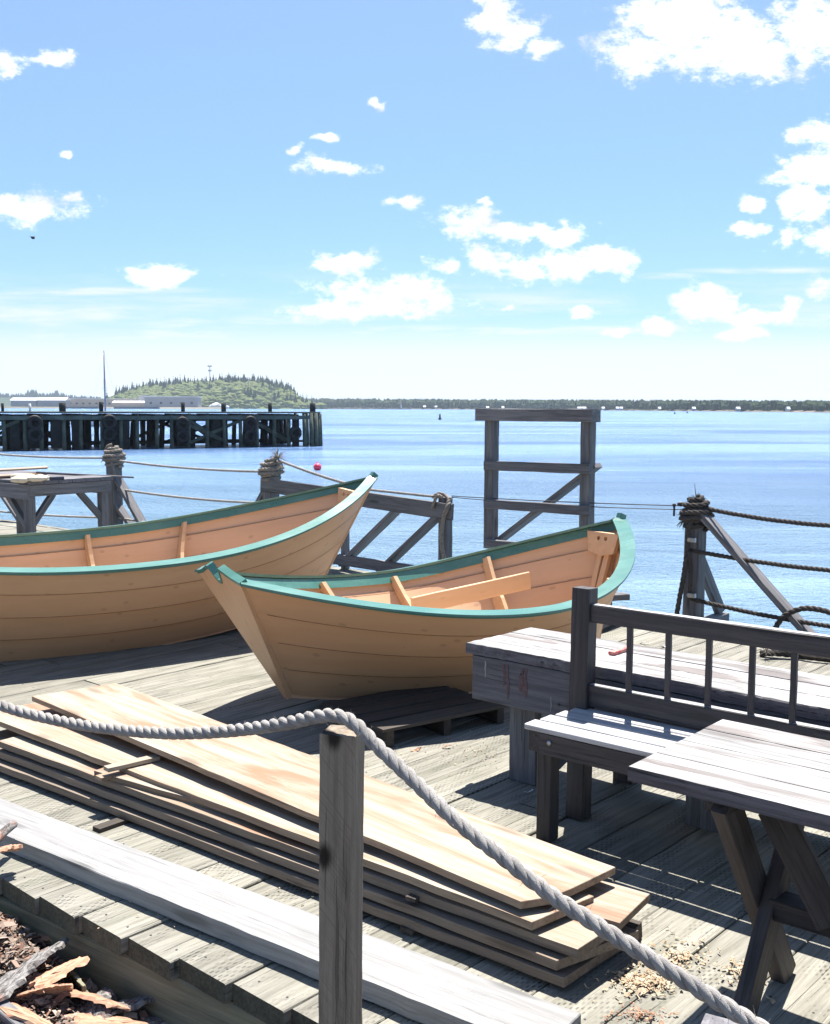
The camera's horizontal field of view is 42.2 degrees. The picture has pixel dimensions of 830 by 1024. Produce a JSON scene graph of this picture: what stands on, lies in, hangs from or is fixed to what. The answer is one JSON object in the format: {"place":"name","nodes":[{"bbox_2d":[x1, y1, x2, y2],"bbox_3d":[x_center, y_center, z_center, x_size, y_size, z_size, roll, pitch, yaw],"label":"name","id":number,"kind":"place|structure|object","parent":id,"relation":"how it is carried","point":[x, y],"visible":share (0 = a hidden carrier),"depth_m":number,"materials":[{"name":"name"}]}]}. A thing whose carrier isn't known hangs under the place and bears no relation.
{"place":"outdoors","nodes":[
{"label":"outdoors","id":0,"kind":"place"},
{"bbox_2d":[0,397,38,405],"bbox_3d":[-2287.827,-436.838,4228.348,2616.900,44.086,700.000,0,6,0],"label":"hills","id":1,"kind":"structure","parent":0,"point":[6,401],"depth_m":3998.22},
{"bbox_2d":[0,389,102,398],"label":"spruces","id":2,"kind":"object","parent":1,"relation":"on","point":[32,393],"visible":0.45,"depth_m":4054.59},
{"bbox_2d":[0,926,91,1019],"bbox_3d":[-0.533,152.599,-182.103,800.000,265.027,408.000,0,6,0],"label":"ground","id":3,"kind":"structure","parent":0,"point":[29,1005],"depth_m":3.48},
{"bbox_2d":[0,999,24,1023],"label":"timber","id":4,"kind":"object","parent":3,"relation":"on","point":[6,1003],"visible":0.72,"depth_m":3.22,"materials":[{"name":"grey wood"}]},
{"bbox_2d":[0,912,148,1023],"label":"wood debris","id":5,"kind":"object","parent":3,"relation":"on","point":[15,946],"visible":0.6,"depth_m":3.49,"materials":[{"name":"wood"}]},
{"bbox_2d":[0,1001,51,1023],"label":"wood chip","id":6,"kind":"object","parent":5,"relation":"on","point":[24,1014],"visible":0.91,"depth_m":3.22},
{"bbox_2d":[0,937,68,1001],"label":"bark piece","id":7,"kind":"object","parent":5,"relation":"on","point":[11,980],"visible":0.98,"depth_m":3.41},
{"bbox_2d":[16,983,72,1005],"bbox_3d":[-1.159,1.531,3.364,0.176,0.133,0.083,-2,6,-20],"label":"wood chip","id":8,"kind":"object","parent":5,"relation":"on","point":[54,989],"visible":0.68,"depth_m":3.36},
{"bbox_2d":[37,934,51,941],"bbox_3d":[-1.248,1.486,3.751,0.145,0.038,0.070,1,6,10],"label":"wood chip","id":9,"kind":"object","parent":5,"relation":"on","point":[44,938],"visible":0.36,"depth_m":3.73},
{"bbox_2d":[25,956,89,992],"bbox_3d":[-1.142,1.489,3.444,0.119,0.076,0.230,3,6,29],"label":"wood chip","id":10,"kind":"object","parent":5,"relation":"on","point":[51,976],"visible":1,"depth_m":3.40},
{"bbox_2d":[58,964,87,1000],"bbox_3d":[-1.102,1.528,3.494,0.048,0.086,0.209,-5,8,-42],"label":"wood chip","id":11,"kind":"object","parent":5,"relation":"on","point":[73,978],"visible":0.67,"depth_m":3.48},
{"bbox_2d":[80,987,113,1019],"bbox_3d":[-1.010,1.574,3.356,0.137,0.093,0.207,-1,6,-12],"label":"bark piece","id":12,"kind":"object","parent":5,"relation":"on","point":[96,1009],"visible":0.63,"depth_m":3.35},
{"bbox_2d":[57,989,137,1019],"bbox_3d":[-1.014,1.557,3.400,0.280,0.113,0.122,3,6,25],"label":"wood chip","id":13,"kind":"object","parent":5,"relation":"on","point":[93,997],"visible":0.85,"depth_m":3.35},
{"bbox_2d":[63,1013,149,1023],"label":"wood chip","id":14,"kind":"object","parent":5,"relation":"on","point":[84,1018],"visible":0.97,"depth_m":3.28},
{"bbox_2d":[58,996,154,1022],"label":"bark piece","id":15,"kind":"object","parent":5,"relation":"on","point":[135,1003],"visible":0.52,"depth_m":3.39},
{"bbox_2d":[137,1016,167,1023],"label":"bark piece","id":16,"kind":"object","parent":5,"relation":"on","point":[153,1020],"visible":0.31,"depth_m":3.39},
{"bbox_2d":[0,895,265,1023],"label":"deck rim","id":17,"kind":"object","parent":3,"relation":"on","point":[179,1000],"visible":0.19,"depth_m":3.47,"materials":[{"name":"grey wood"}]},
{"bbox_2d":[0,519,829,1023],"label":"deck","id":18,"kind":"structure","parent":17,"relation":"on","point":[658,851],"depth_m":4.05,"materials":[{"name":"grey wood"}]},
{"bbox_2d":[0,497,15,519],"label":"fence post","id":19,"kind":"object","parent":18,"relation":"on","point":[5,501],"visible":0.23,"depth_m":15.87,"materials":[{"name":"grey wood"}]},
{"bbox_2d":[0,510,96,517],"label":"rope","id":20,"kind":"object","parent":19,"relation":"attached to","point":[73,516],"visible":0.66,"depth_m":14.93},
{"bbox_2d":[0,454,102,458],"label":"rope","id":21,"kind":"object","parent":19,"relation":"attached to","point":[58,457],"visible":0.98,"depth_m":15.04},
{"bbox_2d":[0,844,22,852],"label":"bark piece","id":22,"kind":"object","parent":18,"relation":"on","point":[11,847],"visible":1,"depth_m":3.91,"materials":[{"name":"brown wood"}]},
{"bbox_2d":[0,470,112,533],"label":"work table","id":23,"kind":"object","parent":18,"relation":"on","point":[20,497],"visible":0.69,"depth_m":12.57,"materials":[{"name":"grey wood"}]},
{"bbox_2d":[0,472,46,477],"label":"board","id":24,"kind":"object","parent":23,"relation":"on","point":[5,475],"visible":0.46,"depth_m":12.85,"materials":[{"name":"brown wood"}]},
{"bbox_2d":[0,466,47,471],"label":"board","id":25,"kind":"object","parent":24,"relation":"on","point":[23,468],"visible":1,"depth_m":13.08,"materials":[{"name":"brown wood"}]},
{"bbox_2d":[10,473,48,482],"bbox_3d":[-4.397,-0.386,12.272,0.434,0.106,0.302,0,6,0],"label":"rag","id":26,"kind":"object","parent":23,"relation":"on","point":[19,478],"visible":1,"depth_m":12.17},
{"bbox_2d":[49,476,63,480],"bbox_3d":[-4.083,-0.382,12.267,0.152,0.040,0.050,-4,7,-36],"label":"hand tool","id":27,"kind":"object","parent":23,"relation":"on","point":[56,478],"visible":1,"depth_m":12.24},
{"bbox_2d":[36,471,133,477],"bbox_3d":[-4.074,-0.460,13.328,1.184,0.119,0.026,-3,6,-29],"label":"pole","id":28,"kind":"object","parent":23,"relation":"on","point":[59,473],"visible":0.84,"depth_m":13.26,"materials":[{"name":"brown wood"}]},
{"bbox_2d":[93,817,130,832],"bbox_3d":[-1.129,1.257,4.503,0.051,0.018,0.480,5,7,38],"label":"bearer","id":29,"kind":"object","parent":18,"relation":"on","point":[109,825],"visible":0.29,"depth_m":4.36,"materials":[{"name":"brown wood"}]},
{"bbox_2d":[106,451,145,525],"bbox_3d":[-3.608,-0.094,13.889,0.963,1.380,0.224,5,7,40],"label":"fence post","id":30,"kind":"object","parent":18,"relation":"on","point":[116,497],"visible":0.55,"depth_m":14.02,"materials":[{"name":"grey wood"}]},
{"bbox_2d":[101,443,125,477],"bbox_3d":[-3.981,-0.681,14.094,0.417,0.444,0.286,4,7,32],"label":"wound rope","id":31,"kind":"object","parent":30,"relation":"attached to","point":[109,459],"visible":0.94,"depth_m":13.98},
{"bbox_2d":[117,488,254,503],"bbox_3d":[-2.776,-0.188,13.088,2.966,0.066,0.031,5,7,41],"label":"rope","id":32,"kind":"object","parent":30,"relation":"attached to","point":[192,498],"visible":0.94,"depth_m":13.05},
{"bbox_2d":[118,460,258,472],"bbox_3d":[-2.788,-0.556,13.064,3.032,0.076,0.031,5,7,41],"label":"rope","id":33,"kind":"object","parent":30,"relation":"attached to","point":[197,468],"visible":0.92,"depth_m":12.97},
{"bbox_2d":[0,471,377,661],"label":"dory","id":34,"kind":"object","parent":18,"relation":"on","point":[72,592],"visible":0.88,"depth_m":7.77,"materials":[{"name":"paint"}]},
{"bbox_2d":[97,863,317,935],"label":"shavings","id":35,"kind":"object","parent":18,"relation":"on","point":[213,877],"visible":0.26,"depth_m":3.74,"materials":[{"name":"brown wood"}]},
{"bbox_2d":[256,465,278,500],"bbox_3d":[-1.871,0.090,12.312,0.818,1.331,0.143,5,7,41],"label":"fence post","id":36,"kind":"object","parent":18,"relation":"on","point":[263,495],"visible":0.17,"depth_m":12.03,"materials":[{"name":"grey wood"}]},
{"bbox_2d":[258,449,288,481],"bbox_3d":[-1.567,-0.522,11.991,0.297,0.410,0.398,-5,7,-41],"label":"wound rope","id":37,"kind":"object","parent":36,"relation":"attached to","point":[269,469],"visible":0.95,"depth_m":11.94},
{"bbox_2d":[0,798,580,1023],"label":"kerb plank","id":38,"kind":"object","parent":18,"relation":"on","point":[416,986],"visible":0.9,"depth_m":3.43,"materials":[{"name":"grey wood"}]},
{"bbox_2d":[0,820,17,842],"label":"stick","id":39,"kind":"object","parent":38,"relation":"on","point":[7,828],"visible":1,"depth_m":4.04,"materials":[{"name":"wood"}]},
{"bbox_2d":[0,758,619,987],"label":"board","id":40,"kind":"object","parent":18,"relation":"on","point":[565,976],"visible":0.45,"depth_m":3.84,"materials":[{"name":"wood"}]},
{"bbox_2d":[0,729,638,970],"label":"board","id":41,"kind":"object","parent":40,"relation":"on","point":[509,943],"visible":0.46,"depth_m":3.77,"materials":[{"name":"wood"}]},
{"bbox_2d":[0,735,604,958],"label":"board","id":42,"kind":"object","parent":41,"relation":"on","point":[566,935],"visible":0.47,"depth_m":3.86,"materials":[{"name":"brown wood"}]},
{"bbox_2d":[94,768,649,929],"bbox_3d":[-0.309,1.173,4.014,2.400,0.024,0.244,4,7,34],"label":"board","id":43,"kind":"object","parent":42,"relation":"on","point":[619,906],"visible":0.26,"depth_m":3.44,"materials":[{"name":"brown wood"}]},
{"bbox_2d":[95,770,123,781],"bbox_3d":[-1.282,1.111,4.550,0.052,0.018,0.131,5,7,42],"label":"spacer stick","id":44,"kind":"object","parent":43,"relation":"on","point":[102,777],"visible":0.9,"depth_m":4.52,"materials":[{"name":"brown wood"}]},
{"bbox_2d":[0,702,593,929],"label":"board","id":45,"kind":"object","parent":43,"relation":"on","point":[163,772],"visible":0.42,"depth_m":4.16,"materials":[{"name":"brown wood"}]},
{"bbox_2d":[104,754,159,771],"bbox_3d":[-1.206,1.070,4.589,0.239,0.019,0.046,-5,7,-41],"label":"spacer stick","id":46,"kind":"object","parent":45,"relation":"on","point":[131,763],"visible":1,"depth_m":4.57,"materials":[{"name":"brown wood"}]},
{"bbox_2d":[32,683,614,908],"bbox_3d":[-0.632,1.052,4.457,3.184,0.059,0.433,6,8,44],"label":"board","id":47,"kind":"object","parent":45,"relation":"on","point":[405,825],"visible":0.81,"depth_m":4.06,"materials":[{"name":"brown wood"}]},
{"bbox_2d":[405,893,419,902],"bbox_3d":[0.039,1.249,3.567,0.042,0.014,0.196,4,7,34],"label":"spacer stick","id":48,"kind":"object","parent":42,"relation":"on","point":[410,897],"visible":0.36,"depth_m":3.49,"materials":[{"name":"brown wood"}]},
{"bbox_2d":[260,479,453,571],"bbox_3d":[-0.697,0.202,11.276,2.910,1.013,0.159,5,7,41],"label":"railing panel","id":49,"kind":"object","parent":18,"relation":"on","point":[395,507],"visible":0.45,"depth_m":10.86,"materials":[{"name":"grey wood"}]},
{"bbox_2d":[281,460,344,482],"bbox_3d":[-0.965,-0.395,11.466,1.359,0.272,0.033,5,7,41],"label":"rope","id":50,"kind":"object","parent":49,"relation":"attached to","point":[312,472],"visible":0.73,"depth_m":11.58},
{"bbox_2d":[370,489,431,497],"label":"rope","id":51,"kind":"object","parent":49,"relation":"on","point":[400,492],"visible":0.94,"depth_m":10.75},
{"bbox_2d":[288,730,504,774],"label":"shavings","id":52,"kind":"object","parent":18,"relation":"on","point":[464,750],"visible":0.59,"depth_m":5.31,"materials":[{"name":"brown wood"}]},
{"bbox_2d":[400,925,417,935],"bbox_3d":[0.121,1.341,3.675,0.051,0.018,0.480,5,7,38],"label":"bearer","id":53,"kind":"object","parent":18,"relation":"on","point":[407,930],"visible":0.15,"depth_m":3.49,"materials":[{"name":"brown wood"}]},
{"bbox_2d":[322,686,507,747],"bbox_3d":[-0.011,1.087,5.842,0.812,0.104,0.632,-4,7,-35],"label":"pallet","id":54,"kind":"object","parent":18,"relation":"on","point":[385,715],"visible":0.81,"depth_m":5.75,"materials":[{"name":"grey wood"}]},
{"bbox_2d":[195,513,634,699],"bbox_3d":[0.187,0.564,6.637,3.093,0.962,1.750,-3,6,-31],"label":"dory","id":55,"kind":"object","parent":18,"relation":"on","point":[335,637],"visible":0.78,"depth_m":5.98,"materials":[{"name":"paint"}]},
{"bbox_2d":[411,572,530,608],"bbox_3d":[0.364,0.508,6.773,0.932,0.191,0.023,-4,7,-34],"label":"loose plank","id":56,"kind":"object","parent":55,"relation":"in","point":[452,597],"visible":0.89,"depth_m":6.76,"materials":[{"name":"brown wood"}]},
{"bbox_2d":[438,497,452,559],"bbox_3d":[0.293,0.401,10.429,0.105,1.090,0.104,5,7,41],"label":"fence post","id":57,"kind":"object","parent":18,"relation":"on","point":[447,535],"visible":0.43,"depth_m":10.37,"materials":[{"name":"grey wood"}]},
{"bbox_2d":[431,492,451,558],"bbox_3d":[0.266,0.135,10.353,0.139,0.650,0.252,-5,7,-42],"label":"hanging rope","id":58,"kind":"object","parent":57,"relation":"hanging from","point":[435,496],"visible":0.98,"depth_m":10.29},
{"bbox_2d":[475,409,601,548],"bbox_3d":[1.100,0.065,9.760,1.271,1.995,0.233,5,7,41],"label":"ladder frame","id":59,"kind":"object","parent":18,"relation":"on","point":[587,468],"visible":0.79,"depth_m":9.61,"materials":[{"name":"grey wood"}]},
{"bbox_2d":[611,592,629,605],"bbox_3d":[1.489,1.015,8.824,0.539,0.684,0.112,-2,6,-18],"label":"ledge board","id":60,"kind":"object","parent":18,"relation":"attached to","point":[619,596],"visible":0.19,"depth_m":8.80,"materials":[{"name":"grey wood"}]},
{"bbox_2d":[584,959,674,1002],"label":"shavings","id":61,"kind":"object","parent":18,"relation":"on","point":[641,979],"visible":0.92,"depth_m":3.18,"materials":[{"name":"brown wood"}]},
{"bbox_2d":[625,919,641,941],"bbox_3d":[0.585,1.339,3.514,0.303,0.062,0.072,4,6,31],"label":"timber","id":62,"kind":"object","parent":18,"relation":"on","point":[634,924],"visible":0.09,"depth_m":3.45,"materials":[{"name":"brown wood"}]},
{"bbox_2d":[604,1001,678,1023],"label":"shavings","id":63,"kind":"object","parent":18,"relation":"on","point":[639,1013],"visible":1,"depth_m":3.02,"materials":[{"name":"brown wood"}]},
{"bbox_2d":[466,627,829,832],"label":"workbench","id":64,"kind":"object","parent":18,"relation":"on","point":[524,674],"visible":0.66,"depth_m":4.66,"materials":[{"name":"grey wood"}]},
{"bbox_2d":[608,646,625,654],"bbox_3d":[0.913,0.616,4.785,0.030,0.014,0.154,5,7,41],"label":"paint stick","id":65,"kind":"object","parent":64,"relation":"on","point":[617,651],"visible":0.65,"depth_m":4.75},
{"bbox_2d":[524,586,829,841],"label":"bench","id":66,"kind":"object","parent":18,"relation":"on","point":[582,736],"visible":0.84,"depth_m":4.18,"materials":[{"name":"grey wood"}]},
{"bbox_2d":[642,927,766,982],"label":"shavings","id":67,"kind":"object","parent":18,"relation":"on","point":[685,957],"visible":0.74,"depth_m":3.35,"materials":[{"name":"brown wood"}]},
{"bbox_2d":[627,719,829,1015],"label":"table","id":68,"kind":"object","parent":18,"relation":"on","point":[730,773],"visible":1,"depth_m":2.93,"materials":[{"name":"grey wood"}]},
{"bbox_2d":[718,956,775,1003],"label":"shavings","id":69,"kind":"object","parent":18,"relation":"on","point":[740,966],"visible":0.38,"depth_m":3.25,"materials":[{"name":"brown wood"}]},
{"bbox_2d":[682,507,815,632],"bbox_3d":[2.687,0.546,8.472,1.081,1.196,0.620,5,7,41],"label":"fence post","id":70,"kind":"object","parent":18,"relation":"on","point":[703,580],"visible":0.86,"depth_m":8.60,"materials":[{"name":"grey wood"}]},
{"bbox_2d":[452,496,683,515],"bbox_3d":[1.278,-0.100,9.497,2.482,0.122,0.049,5,7,41],"label":"thin line","id":71,"kind":"object","parent":70,"relation":"attached to","point":[678,504],"visible":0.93,"depth_m":9.16,"materials":[{"name":"fabric"}]},
{"bbox_2d":[675,515,693,613],"bbox_3d":[2.167,0.419,8.623,0.157,0.850,0.056,1,6,12],"label":"hanging rope","id":72,"kind":"object","parent":70,"relation":"hanging from","point":[684,571],"visible":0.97,"depth_m":8.62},
{"bbox_2d":[687,551,692,599],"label":"hanging rope","id":73,"kind":"object","parent":70,"relation":"hanging from","point":[690,571],"visible":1,"depth_m":8.61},
{"bbox_2d":[677,483,714,531],"bbox_3d":[2.244,-0.035,8.661,0.299,0.396,0.262,5,7,41],"label":"wound rope","id":74,"kind":"object","parent":70,"relation":"attached to","point":[695,505],"visible":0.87,"depth_m":8.58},
{"bbox_2d":[690,548,829,572],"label":"rope","id":75,"kind":"object","parent":70,"relation":"attached to","point":[771,563],"visible":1,"depth_m":8.22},
{"bbox_2d":[691,598,829,628],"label":"rope","id":76,"kind":"object","parent":70,"relation":"attached to","point":[763,615],"visible":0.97,"depth_m":8.32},
{"bbox_2d":[706,506,829,527],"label":"rope","id":77,"kind":"object","parent":70,"relation":"attached to","point":[770,519],"visible":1,"depth_m":8.24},
{"bbox_2d":[756,648,829,658],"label":"rope","id":78,"kind":"object","parent":18,"relation":"on","point":[767,651],"visible":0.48,"depth_m":7.34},
{"bbox_2d":[759,650,829,661],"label":"rope","id":79,"kind":"object","parent":18,"relation":"on","point":[786,654],"visible":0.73,"depth_m":7.35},
{"bbox_2d":[773,605,829,627],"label":"rope loop","id":80,"kind":"object","parent":18,"relation":"on","point":[782,618],"visible":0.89,"depth_m":8.04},
{"bbox_2d":[318,725,364,1023],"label":"post","id":81,"kind":"object","parent":3,"relation":"on","point":[341,793],"visible":0.98,"depth_m":2.66,"materials":[{"name":"grey wood"}]},
{"bbox_2d":[0,700,768,1023],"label":"rope","id":82,"kind":"object","parent":81,"relation":"on","point":[646,956],"visible":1,"depth_m":2.42,"materials":[{"name":"fabric"}]},
{"bbox_2d":[701,1013,737,1023],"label":"post","id":83,"kind":"object","parent":3,"relation":"on","point":[710,1019],"visible":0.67,"depth_m":2.19,"materials":[{"name":"wood"}]},
{"bbox_2d":[0,406,220,408],"bbox_3d":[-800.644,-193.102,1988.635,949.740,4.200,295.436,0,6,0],"label":"quay","id":84,"kind":"structure","parent":0,"point":[113,407],"depth_m":1858.32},
{"bbox_2d":[11,398,37,406],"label":"shed","id":85,"kind":"structure","parent":84,"relation":"on","point":[20,402],"depth_m":1940.59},
{"bbox_2d":[37,397,70,406],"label":"shed","id":86,"kind":"structure","parent":84,"relation":"on","point":[48,401],"depth_m":1936.93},
{"bbox_2d":[69,398,138,406],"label":"warehouse","id":87,"kind":"structure","parent":84,"relation":"on","point":[82,402],"depth_m":1974.85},
{"bbox_2d":[112,401,144,406],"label":"shed","id":88,"kind":"structure","parent":84,"relation":"on","point":[130,403],"depth_m":1930.61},
{"bbox_2d":[144,396,201,406],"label":"factory","id":89,"kind":"structure","parent":84,"relation":"on","point":[170,401],"depth_m":1920.09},
{"bbox_2d":[209,392,300,408],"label":"island hill","id":90,"kind":"structure","parent":0,"point":[262,407],"depth_m":2148.19,"materials":[{"name":"green plant"}]},
{"bbox_2d":[108,378,326,408],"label":"woodland","id":91,"kind":"object","parent":90,"relation":"on","point":[218,391],"visible":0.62,"depth_m":2211.71,"materials":[{"name":"green plant"}]},
{"bbox_2d":[118,373,322,402],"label":"spruce wood","id":92,"kind":"object","parent":90,"relation":"on","point":[266,380],"visible":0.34,"depth_m":2315.04,"materials":[{"name":"green plant"}]},
{"bbox_2d":[0,408,829,634],"bbox_3d":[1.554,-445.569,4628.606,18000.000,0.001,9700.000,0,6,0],"label":"water","id":93,"kind":"structure","parent":0,"point":[771,464],"depth_m":60.15,"materials":[{"name":"liquid"}]},
{"bbox_2d":[66,407,98,408],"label":"quay wall","id":94,"kind":"structure","parent":93,"relation":"in","point":[82,407],"depth_m":1791.91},
{"bbox_2d":[91,351,119,425],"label":"sailboat","id":95,"kind":"object","parent":93,"relation":"on","point":[105,388],"visible":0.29,"depth_m":213.41,"materials":[{"name":"white paint"}]},
{"bbox_2d":[114,407,159,408],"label":"quay wall","id":96,"kind":"structure","parent":93,"relation":"in","point":[136,407],"depth_m":1791.88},
{"bbox_2d":[0,402,322,450],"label":"wharf","id":97,"kind":"structure","parent":93,"relation":"in","point":[14,428],"depth_m":102.38,"materials":[{"name":"black wood"}]},
{"bbox_2d":[27,419,42,442],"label":"fender tyre","id":98,"kind":"object","parent":97,"relation":"hanging from","point":[32,439],"visible":1,"depth_m":94.20,"materials":[{"name":"rubber"}]},
{"bbox_2d":[27,415,42,428],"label":"fender tyre","id":99,"kind":"object","parent":97,"relation":"hanging from","point":[36,417],"visible":1,"depth_m":94.08,"materials":[{"name":"rubber"}]},
{"bbox_2d":[102,414,116,427],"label":"fender tyre","id":100,"kind":"object","parent":97,"relation":"hanging from","point":[110,416],"visible":1,"depth_m":97.31,"materials":[{"name":"rubber"}]},
{"bbox_2d":[102,428,116,441],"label":"fender tyre","id":101,"kind":"object","parent":97,"relation":"hanging from","point":[112,438],"visible":1,"depth_m":97.42,"materials":[{"name":"rubber"}]},
{"bbox_2d":[175,420,189,442],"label":"fender tyre","id":102,"kind":"object","parent":97,"relation":"hanging from","point":[178,433],"visible":1,"depth_m":100.80,"materials":[{"name":"rubber"}]},
{"bbox_2d":[175,415,189,429],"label":"fender tyre","id":103,"kind":"object","parent":97,"relation":"hanging from","point":[186,420],"visible":1,"depth_m":100.69,"materials":[{"name":"rubber"}]},
{"bbox_2d":[244,420,256,442],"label":"fender tyre","id":104,"kind":"object","parent":97,"relation":"hanging from","point":[253,439],"visible":1,"depth_m":104.15,"materials":[{"name":"rubber"}]},
{"bbox_2d":[244,415,256,429],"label":"fender tyre","id":105,"kind":"object","parent":97,"relation":"hanging from","point":[247,426],"visible":1,"depth_m":104.01,"materials":[{"name":"rubber"}]},
{"bbox_2d":[289,415,301,439],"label":"fender tyre","id":106,"kind":"object","parent":97,"relation":"hanging from","point":[293,428],"visible":1,"depth_m":106.46,"materials":[{"name":"rubber"}]},
{"bbox_2d":[313,462,320,469],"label":"mooring buoy","id":107,"kind":"object","parent":93,"relation":"on","point":[317,466],"visible":1,"depth_m":66.74,"materials":[{"name":"plastic"}]},
{"bbox_2d":[325,408,411,408],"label":"breakwater","id":108,"kind":"object","parent":93,"relation":"in","point":[368,408],"visible":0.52,"depth_m":2236.60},
{"bbox_2d":[0,0,829,401],"label":"sky","id":109,"kind":"structure","parent":0,"point":[626,200],"materials":[{"name":"blue"}]},
{"bbox_2d":[412,408,829,412],"bbox_3d":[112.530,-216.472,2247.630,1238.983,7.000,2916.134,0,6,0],"label":"shore","id":110,"kind":"structure","parent":0,"point":[825,411],"depth_m":1457.74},
{"bbox_2d":[304,397,829,410],"bbox_3d":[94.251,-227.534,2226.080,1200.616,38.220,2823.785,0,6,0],"label":"forest","id":111,"kind":"object","parent":110,"relation":"on","point":[743,405],"visible":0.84,"depth_m":1907.83,"materials":[{"name":"plant"}]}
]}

